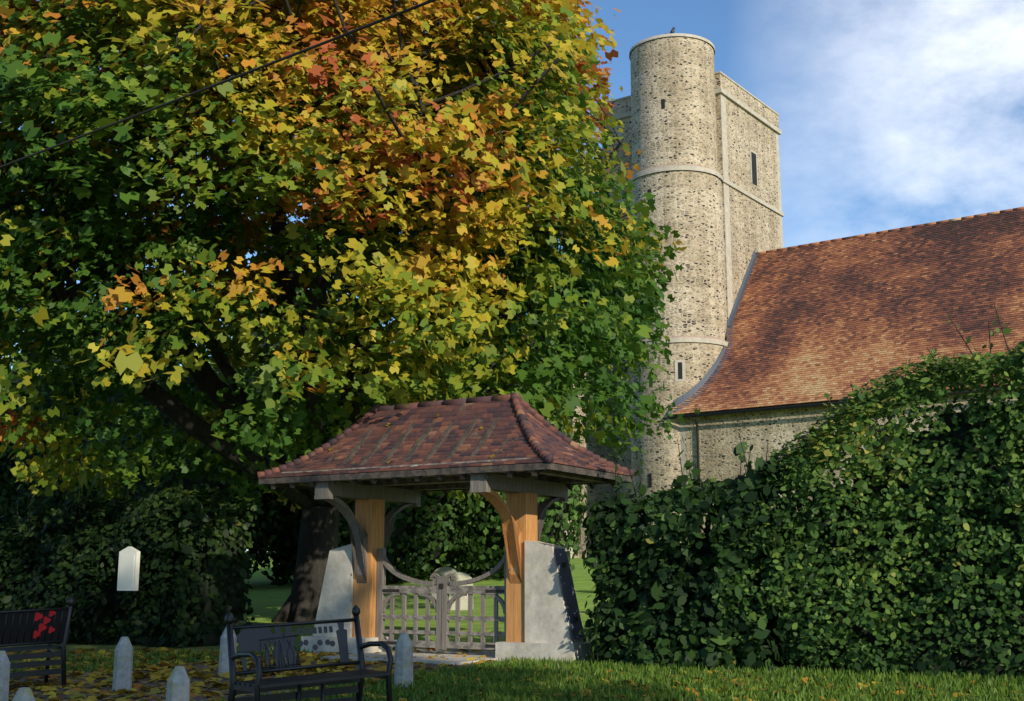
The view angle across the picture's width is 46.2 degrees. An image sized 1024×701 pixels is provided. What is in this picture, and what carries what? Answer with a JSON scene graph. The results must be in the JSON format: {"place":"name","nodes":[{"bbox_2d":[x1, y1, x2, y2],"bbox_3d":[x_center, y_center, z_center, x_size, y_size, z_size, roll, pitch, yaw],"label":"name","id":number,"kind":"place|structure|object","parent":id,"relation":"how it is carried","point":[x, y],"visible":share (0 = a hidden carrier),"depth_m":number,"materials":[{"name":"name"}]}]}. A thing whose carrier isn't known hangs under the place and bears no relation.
{"place":"outdoors","nodes":[
{"label":"outdoors","id":0,"kind":"place"},
{"bbox_2d":[0,0,436,167],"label":"wires","id":1,"kind":"object","parent":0,"point":[252,70],"visible":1,"depth_m":11.93,"materials":[{"name":"grey metal"}]},
{"bbox_2d":[0,348,589,585],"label":"backdrop","id":2,"kind":"structure","parent":0,"point":[481,557],"depth_m":34.46,"materials":[{"name":"green plant"}]},
{"bbox_2d":[0,552,1023,700],"bbox_3d":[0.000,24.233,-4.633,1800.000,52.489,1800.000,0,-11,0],"label":"ground","id":3,"kind":"structure","parent":0,"point":[266,597],"depth_m":21.14,"materials":[{"name":"green plant"}]},
{"bbox_2d":[0,597,73,685],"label":"bench","id":4,"kind":"object","parent":3,"relation":"on","point":[35,627],"visible":0.96,"depth_m":13.66,"materials":[{"name":"black metal"}]},
{"bbox_2d":[0,472,258,648],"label":"hedge leaves","id":5,"kind":"object","parent":3,"relation":"on","point":[139,519],"visible":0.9,"depth_m":19.80,"materials":[{"name":"green plant"}]},
{"bbox_2d":[117,547,139,590],"bbox_3d":[-6.181,3.515,19.348,0.400,0.700,0.086,-6,-13,30],"label":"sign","id":6,"kind":"object","parent":5,"relation":"on","point":[128,568],"visible":1,"depth_m":19.29,"materials":[{"name":"white paint"}]},
{"bbox_2d":[0,628,412,700],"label":"bollards","id":7,"kind":"object","parent":3,"relation":"on","point":[178,685],"visible":0.77,"depth_m":12.91,"materials":[{"name":"stone"}]},
{"bbox_2d":[0,279,566,554],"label":"trees","id":8,"kind":"object","parent":3,"relation":"on","point":[262,354],"depth_m":56.01,"materials":[{"name":"green plant"}]},
{"bbox_2d":[12,295,565,560],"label":"trunks","id":9,"kind":"object","parent":3,"relation":"on","point":[251,334],"depth_m":55.72,"materials":[{"name":"plant"}]},
{"bbox_2d":[225,605,392,700],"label":"bench","id":10,"kind":"object","parent":3,"relation":"on","point":[256,637],"visible":1,"depth_m":10.34,"materials":[{"name":"black metal"}]},
{"bbox_2d":[0,0,699,622],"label":"tree","id":11,"kind":"object","parent":3,"relation":"on","point":[448,270],"depth_m":18.97,"materials":[{"name":"green plant"}]},
{"bbox_2d":[257,392,633,664],"bbox_3d":[-0.980,2.523,16.988,4.891,3.723,2.513,-6,-13,30],"label":"lychgate","id":12,"kind":"object","parent":3,"relation":"on","point":[455,447],"visible":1,"depth_m":16.66,"materials":[{"name":"brown wood"}]},
{"bbox_2d":[328,414,494,462],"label":"roof leaves","id":13,"kind":"object","parent":12,"relation":"on","point":[481,427],"visible":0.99,"depth_m":16.93,"materials":[{"name":"brown plant"}]},
{"bbox_2d":[432,567,472,609],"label":"gravestones","id":14,"kind":"object","parent":3,"relation":"on","point":[445,571],"visible":0.09,"depth_m":24.80,"materials":[{"name":"grey stone"}]},
{"bbox_2d":[6,647,1023,700],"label":"fallen leaves","id":15,"kind":"object","parent":3,"relation":"on","point":[163,671],"visible":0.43,"depth_m":14.24,"materials":[{"name":"yellow plant"}]},
{"bbox_2d":[10,648,1023,700],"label":"grass","id":16,"kind":"structure","parent":3,"relation":"on","point":[960,683],"depth_m":12.50,"materials":[{"name":"green plant"}]},
{"bbox_2d":[575,437,813,671],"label":"hedge leaves","id":17,"kind":"object","parent":3,"relation":"on","point":[616,527],"depth_m":14.55,"materials":[{"name":"green plant"}]},
{"bbox_2d":[564,27,1023,557],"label":"church","id":18,"kind":"structure","parent":3,"relation":"on","point":[772,341],"depth_m":44.15,"materials":[{"name":"grey stone"}]},
{"bbox_2d":[705,304,1023,680],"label":"hedge leaves","id":19,"kind":"object","parent":3,"relation":"on","point":[886,400],"depth_m":13.57,"materials":[{"name":"green plant"}]},
{"bbox_2d":[2,0,1023,551],"label":"sky","id":20,"kind":"structure","parent":0,"point":[893,114],"materials":[{"name":"blue"}]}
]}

